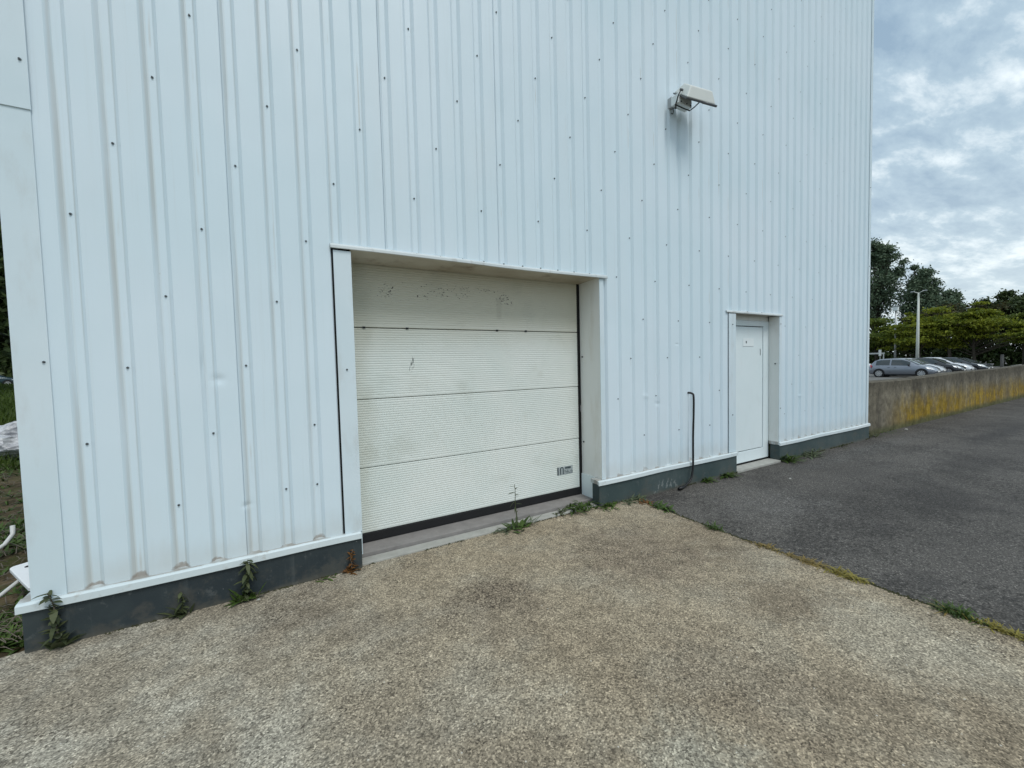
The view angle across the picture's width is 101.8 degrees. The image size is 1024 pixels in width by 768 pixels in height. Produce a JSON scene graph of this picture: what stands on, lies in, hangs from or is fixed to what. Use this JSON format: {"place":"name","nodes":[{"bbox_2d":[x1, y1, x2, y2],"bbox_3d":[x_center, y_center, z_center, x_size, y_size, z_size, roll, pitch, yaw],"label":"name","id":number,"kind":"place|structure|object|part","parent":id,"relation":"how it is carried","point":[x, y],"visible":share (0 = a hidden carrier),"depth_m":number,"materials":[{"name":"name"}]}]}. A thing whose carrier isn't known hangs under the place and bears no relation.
{"place":"outdoors","nodes":[
{"label":"outdoors","id":0,"kind":"place"},
{"bbox_2d":[0,422,29,657],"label":"soil bank","id":1,"kind":"structure","parent":0,"point":[12,558],"depth_m":3.70,"materials":[{"name":"brown soil"}]},
{"bbox_2d":[0,218,12,369],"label":"oak tree","id":2,"kind":"object","parent":1,"relation":"on","point":[5,353],"visible":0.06,"depth_m":29.16,"materials":[{"name":"green plant"}]},
{"bbox_2d":[0,319,12,376],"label":"oak tree","id":3,"kind":"object","parent":1,"relation":"on","point":[7,372],"visible":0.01,"depth_m":44.66,"materials":[{"name":"green plant"}]},
{"bbox_2d":[0,374,13,384],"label":"parked car","id":4,"kind":"object","parent":1,"relation":"on","point":[4,379],"visible":0.43,"depth_m":42.57,"materials":[{"name":"teal paint"}]},
{"bbox_2d":[0,525,15,549],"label":"bent tube","id":5,"kind":"object","parent":1,"relation":"on","point":[10,536],"visible":1,"depth_m":3.56,"materials":[{"name":"white plastic"}]},
{"bbox_2d":[0,382,19,470],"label":"meadow grass","id":6,"kind":"structure","parent":1,"relation":"on","point":[7,406],"depth_m":16.28,"materials":[{"name":"green plant"}]},
{"bbox_2d":[0,421,19,459],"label":"plastic bag","id":7,"kind":"object","parent":1,"relation":"on","point":[8,436],"visible":0.2,"depth_m":7.90,"materials":[{"name":"white plastic"}]},
{"bbox_2d":[0,458,28,655],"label":"ground weeds","id":8,"kind":"object","parent":1,"relation":"on","point":[11,644],"visible":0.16,"depth_m":3.33,"materials":[{"name":"green plant"}]},
{"bbox_2d":[0,465,28,650],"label":"dead twigs","id":9,"kind":"object","parent":1,"relation":"on","point":[6,621],"visible":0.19,"depth_m":3.24,"materials":[{"name":"brown plant"}]},
{"bbox_2d":[0,562,29,597],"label":"broken chair","id":10,"kind":"object","parent":1,"relation":"on","point":[20,573],"visible":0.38,"depth_m":2.91,"materials":[{"name":"white plastic"}]},
{"bbox_2d":[0,499,1023,767],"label":"concrete apron","id":11,"kind":"object","parent":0,"point":[634,635],"visible":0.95,"depth_m":2.10,"materials":[{"name":"beige concrete"}]},
{"bbox_2d":[31,590,85,651],"bbox_3d":[-2.586,1.344,2.377,0.157,0.349,0.172,-1,3,6],"label":"weed","id":12,"kind":"object","parent":11,"relation":"on","point":[61,639],"visible":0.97,"depth_m":2.35,"materials":[{"name":"green plant"}]},
{"bbox_2d":[158,592,194,618],"bbox_3d":[-2.140,1.411,2.636,0.198,0.176,0.127,-2,3,-4],"label":"weed","id":13,"kind":"object","parent":11,"relation":"on","point":[177,610],"visible":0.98,"depth_m":2.64,"materials":[{"name":"green plant"}]},
{"bbox_2d":[223,560,266,607],"bbox_3d":[-1.810,1.341,2.820,0.255,0.310,0.216,-3,3,-30],"label":"weed","id":14,"kind":"object","parent":11,"relation":"on","point":[245,596],"visible":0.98,"depth_m":2.80,"materials":[{"name":"green plant"}]},
{"bbox_2d":[316,573,336,581],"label":"weed","id":15,"kind":"object","parent":11,"relation":"on","point":[326,578],"visible":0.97,"depth_m":3.06,"materials":[{"name":"green plant"}]},
{"bbox_2d":[342,549,360,574],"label":"weed","id":16,"kind":"object","parent":11,"relation":"on","point":[350,566],"visible":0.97,"depth_m":3.16,"materials":[{"name":"brown plant"}]},
{"bbox_2d":[492,527,511,536],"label":"weed","id":17,"kind":"object","parent":11,"relation":"on","point":[501,531],"visible":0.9,"depth_m":3.84,"materials":[{"name":"green plant"}]},
{"bbox_2d":[501,484,531,532],"bbox_3d":[0.065,1.169,3.916,0.339,0.460,0.261,-3,3,-30],"label":"weed","id":18,"kind":"object","parent":11,"relation":"on","point":[516,525],"visible":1,"depth_m":3.92,"materials":[{"name":"green plant"}]},
{"bbox_2d":[553,507,566,516],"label":"weed","id":19,"kind":"object","parent":11,"relation":"on","point":[560,511],"visible":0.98,"depth_m":4.27,"materials":[{"name":"green plant"}]},
{"bbox_2d":[563,500,604,515],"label":"weed","id":20,"kind":"object","parent":11,"relation":"on","point":[580,505],"visible":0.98,"depth_m":4.37,"materials":[{"name":"green plant"}]},
{"bbox_2d":[594,501,619,511],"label":"weed","id":21,"kind":"object","parent":11,"relation":"on","point":[610,505],"visible":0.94,"depth_m":4.45,"materials":[{"name":"green plant"}]},
{"bbox_2d":[619,494,648,505],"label":"weed","id":22,"kind":"object","parent":11,"relation":"on","point":[630,500],"visible":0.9,"depth_m":4.64,"materials":[{"name":"green plant"}]},
{"bbox_2d":[638,498,653,505],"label":"weed","id":23,"kind":"object","parent":11,"relation":"on","point":[647,501],"visible":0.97,"depth_m":4.56,"materials":[{"name":"green plant"}]},
{"bbox_2d":[649,500,675,512],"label":"weed","id":24,"kind":"object","parent":11,"relation":"on","point":[662,507],"visible":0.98,"depth_m":4.38,"materials":[{"name":"green plant"}]},
{"bbox_2d":[636,499,1023,637],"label":"joint moss","id":25,"kind":"object","parent":11,"relation":"on","point":[898,593],"visible":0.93,"depth_m":2.82,"materials":[{"name":"green plant"}]},
{"bbox_2d":[823,565,873,584],"bbox_3d":[2.357,1.351,2.935,0.216,0.072,0.344,-3,3,-30],"label":"grass tuft","id":26,"kind":"object","parent":11,"relation":"on","point":[849,575],"visible":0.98,"depth_m":2.94,"materials":[{"name":"yellow plant"}]},
{"bbox_2d":[921,598,962,616],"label":"dry stalk","id":27,"kind":"object","parent":11,"relation":"on","point":[939,607],"visible":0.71,"depth_m":2.50,"materials":[{"name":"plant"}]},
{"bbox_2d":[339,357,1009,521],"bbox_3d":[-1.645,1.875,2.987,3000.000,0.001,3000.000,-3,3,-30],"label":"ground","id":28,"kind":"structure","parent":0,"point":[581,448],"depth_m":9.20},
{"bbox_2d":[869,237,913,331],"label":"poplar tree","id":29,"kind":"object","parent":28,"relation":"on","point":[884,279],"visible":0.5,"depth_m":77.86,"materials":[{"name":"green plant"}]},
{"bbox_2d":[890,263,956,319],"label":"poplar tree","id":30,"kind":"object","parent":28,"relation":"on","point":[922,279],"visible":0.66,"depth_m":73.14,"materials":[{"name":"green plant"}]},
{"bbox_2d":[869,328,1022,365],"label":"hedge","id":31,"kind":"object","parent":28,"relation":"on","point":[1013,353],"visible":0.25,"depth_m":57.08,"materials":[{"name":"green plant"}]},
{"bbox_2d":[939,288,969,312],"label":"poplar tree","id":32,"kind":"object","parent":28,"relation":"on","point":[951,293],"visible":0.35,"depth_m":78.58,"materials":[{"name":"green plant"}]},
{"bbox_2d":[963,288,1022,359],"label":"oak tree","id":33,"kind":"object","parent":28,"relation":"on","point":[1002,296],"visible":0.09,"depth_m":57.10,"materials":[{"name":"green plant"}]},
{"bbox_2d":[996,292,1023,332],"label":"oak tree","id":34,"kind":"object","parent":28,"relation":"on","point":[1017,306],"visible":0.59,"depth_m":52.78,"materials":[{"name":"green plant"}]},
{"bbox_2d":[580,362,1006,444],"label":"car park","id":35,"kind":"structure","parent":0,"point":[872,377],"depth_m":33.90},
{"bbox_2d":[869,317,913,359],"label":"maple tree","id":36,"kind":"object","parent":35,"relation":"on","point":[874,343],"visible":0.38,"depth_m":50.63,"materials":[{"name":"green plant"}]},
{"bbox_2d":[892,306,898,357],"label":"lamp post","id":37,"kind":"object","parent":35,"relation":"on","point":[895,308],"visible":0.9,"depth_m":47.88,"materials":[{"name":"metal"}]},
{"bbox_2d":[869,358,940,376],"bbox_3d":[31.448,-1.305,33.388,2.021,1.532,4.095,-3,3,-30],"label":"hatchback car","id":38,"kind":"object","parent":35,"relation":"on","point":[889,367],"visible":0.93,"depth_m":33.02,"materials":[{"name":"paint"}]},
{"bbox_3d":[30.273,-1.753,33.948,0.207,0.437,0.880,-3,3,-30],"label":"side window","id":39,"kind":"part","parent":38,"relation":"part of","materials":[{"name":"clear glass"}]},
{"bbox_3d":[30.829,-1.699,32.988,0.199,0.480,1.140,-3,3,-30],"label":"side window","id":40,"kind":"part","parent":38,"relation":"part of","materials":[{"name":"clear glass"}]},
{"bbox_2d":[910,290,926,357],"bbox_3d":[36.115,-4.556,37.020,0.257,7.420,1.080,-3,3,-30],"label":"lamp post","id":41,"kind":"object","parent":35,"relation":"on","point":[917,327],"visible":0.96,"depth_m":36.94,"materials":[{"name":"grey metal"}]},
{"bbox_2d":[891,358,946,375],"bbox_3d":[33.454,-1.424,34.905,2.021,1.532,4.095,-3,3,-30],"label":"hatchback car","id":42,"kind":"object","parent":35,"relation":"on","point":[942,369],"visible":0.23,"depth_m":33.74,"materials":[{"name":"silver paint"}]},
{"bbox_2d":[876,305,967,357],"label":"maple tree","id":43,"kind":"object","parent":35,"relation":"on","point":[931,330],"visible":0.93,"depth_m":45.39,"materials":[{"name":"green plant"}]},
{"bbox_2d":[915,358,966,371],"bbox_3d":[35.828,-1.507,35.596,2.021,1.517,4.095,-3,3,-30],"label":"hatchback car","id":44,"kind":"object","parent":35,"relation":"on","point":[949,367],"visible":0.38,"depth_m":34.37,"materials":[{"name":"silver paint"}]},
{"bbox_3d":[35.210,-1.896,35.196,0.199,0.475,1.140,-3,3,-30],"label":"side window","id":45,"kind":"part","parent":44,"relation":"part of","materials":[{"name":"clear glass"}]},
{"bbox_2d":[925,357,974,369],"bbox_3d":[38.021,-1.632,36.990,2.021,1.532,4.095,-3,3,-30],"label":"hatchback car","id":46,"kind":"object","parent":35,"relation":"on","point":[969,367],"visible":0.17,"depth_m":35.84,"materials":[{"name":"paint"}]},
{"bbox_2d":[893,300,1017,356],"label":"maple tree","id":47,"kind":"object","parent":35,"relation":"on","point":[997,306],"visible":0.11,"depth_m":55.76,"materials":[{"name":"green plant"}]},
{"bbox_2d":[943,357,990,369],"bbox_3d":[40.554,-1.719,38.005,2.021,1.487,4.095,-3,3,-30],"label":"hatchback car","id":48,"kind":"object","parent":35,"relation":"on","point":[977,366],"visible":0.3,"depth_m":36.81,"materials":[{"name":"paint"}]},
{"bbox_3d":[39.936,-2.100,37.605,0.199,0.465,1.140,-3,3,-30],"label":"side window","id":49,"kind":"part","parent":48,"relation":"part of","materials":[{"name":"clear glass"}]},
{"bbox_2d":[927,301,1023,360],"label":"maple tree","id":50,"kind":"object","parent":35,"relation":"on","point":[982,321],"visible":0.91,"depth_m":43.13,"materials":[{"name":"green plant"}]},
{"bbox_2d":[965,358,993,367],"bbox_3d":[42.647,-1.820,39.573,2.021,1.442,4.095,-3,3,-30],"label":"hatchback car","id":51,"kind":"object","parent":35,"relation":"on","point":[991,365],"visible":0.08,"depth_m":38.39,"materials":[{"name":"paint"}]},
{"bbox_2d":[1000,354,1003,366],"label":"bollard","id":52,"kind":"object","parent":35,"relation":"on","point":[1001,360],"visible":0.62,"depth_m":43.27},
{"bbox_2d":[988,312,1023,364],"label":"maple tree","id":53,"kind":"object","parent":35,"relation":"on","point":[1020,315],"visible":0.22,"depth_m":45.38,"materials":[{"name":"green plant"}]},
{"bbox_2d":[638,398,1023,637],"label":"tarmac yard","id":54,"kind":"structure","parent":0,"point":[933,509],"depth_m":4.28,"materials":[{"name":"grey asphalt"}]},
{"bbox_2d":[0,0,873,653],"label":"warehouse building","id":55,"kind":"structure","parent":54,"relation":"on","point":[448,266],"depth_m":3.49,"materials":[{"name":"paint"}]},
{"bbox_2d":[340,249,581,542],"bbox_3d":[-0.311,0.078,4.129,2.492,2.540,0.078,-3,3,-30],"label":"sectional door","id":56,"kind":"structure","parent":55,"relation":"in","point":[468,385],"depth_m":3.99,"materials":[{"name":"white metal"}]},
{"bbox_2d":[677,392,694,489],"bbox_3d":[2.124,0.685,5.066,0.114,1.163,0.371,1,3,38],"label":"cable","id":57,"kind":"object","parent":55,"relation":"attached to","point":[692,471],"visible":0.99,"depth_m":5.14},
{"bbox_2d":[668,83,716,113],"bbox_3d":[2.072,-3.286,4.803,0.471,0.282,0.296,-2,3,-15],"label":"floodlight","id":58,"kind":"object","parent":55,"relation":"attached to","point":[684,97],"visible":1,"depth_m":4.71,"materials":[{"name":"metal"}]},
{"bbox_2d":[736,314,768,464],"bbox_3d":[3.432,0.079,6.098,1.098,2.168,0.057,-3,3,-30],"label":"side door","id":59,"kind":"structure","parent":55,"relation":"in","point":[752,332],"depth_m":6.14,"materials":[{"name":"white paint"}]},
{"bbox_2d":[105,438,869,633],"bbox_3d":[2.134,1.253,5.165,10.609,0.017,0.082,-3,3,-30],"label":"plinth moss","id":60,"kind":"object","parent":54,"relation":"on","point":[136,625],"visible":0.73,"depth_m":3.10,"materials":[{"name":"green plant"}]},
{"bbox_2d":[701,476,719,483],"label":"weed","id":61,"kind":"object","parent":54,"relation":"on","point":[707,479],"visible":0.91,"depth_m":5.31,"materials":[{"name":"green plant"}]},
{"bbox_2d":[702,520,722,531],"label":"grass tuft","id":62,"kind":"object","parent":54,"relation":"on","point":[716,527],"visible":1,"depth_m":3.83,"materials":[{"name":"green plant"}]},
{"bbox_2d":[720,471,738,479],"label":"weed","id":63,"kind":"object","parent":54,"relation":"on","point":[727,475],"visible":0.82,"depth_m":5.51,"materials":[{"name":"green plant"}]},
{"bbox_2d":[742,540,781,554],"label":"grass tuft","id":64,"kind":"object","parent":54,"relation":"on","point":[774,549],"visible":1,"depth_m":3.41,"materials":[{"name":"plant"}]},
{"bbox_2d":[781,454,807,463],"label":"weed","id":65,"kind":"object","parent":54,"relation":"on","point":[788,459],"visible":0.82,"depth_m":6.24,"materials":[{"name":"green plant"}]},
{"bbox_2d":[782,551,842,572],"bbox_3d":[2.244,1.346,3.133,0.224,0.056,0.428,-3,3,-30],"label":"grass tuft","id":66,"kind":"object","parent":54,"relation":"on","point":[810,562],"visible":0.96,"depth_m":3.14,"materials":[{"name":"plant"}]},
{"bbox_2d":[798,448,827,459],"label":"weed","id":67,"kind":"object","parent":54,"relation":"on","point":[812,454],"visible":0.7,"depth_m":6.57,"materials":[{"name":"green plant"}]},
{"bbox_2d":[868,365,1023,435],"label":"concrete wall","id":68,"kind":"structure","parent":54,"relation":"on","point":[896,403],"depth_m":9.95,"materials":[{"name":"grey concrete"}]},
{"bbox_2d":[922,594,990,626],"bbox_3d":[2.629,1.354,2.477,0.273,0.091,0.220,0,3,29],"label":"grass tuft","id":69,"kind":"object","parent":54,"relation":"on","point":[946,608],"visible":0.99,"depth_m":2.48,"materials":[{"name":"green plant"}]},
{"bbox_2d":[966,616,1023,641],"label":"grass tuft","id":70,"kind":"object","parent":54,"relation":"on","point":[994,625],"visible":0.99,"depth_m":2.32,"materials":[{"name":"plant"}]},
{"bbox_2d":[869,0,1023,351],"label":"sky","id":71,"kind":"structure","parent":0,"point":[948,125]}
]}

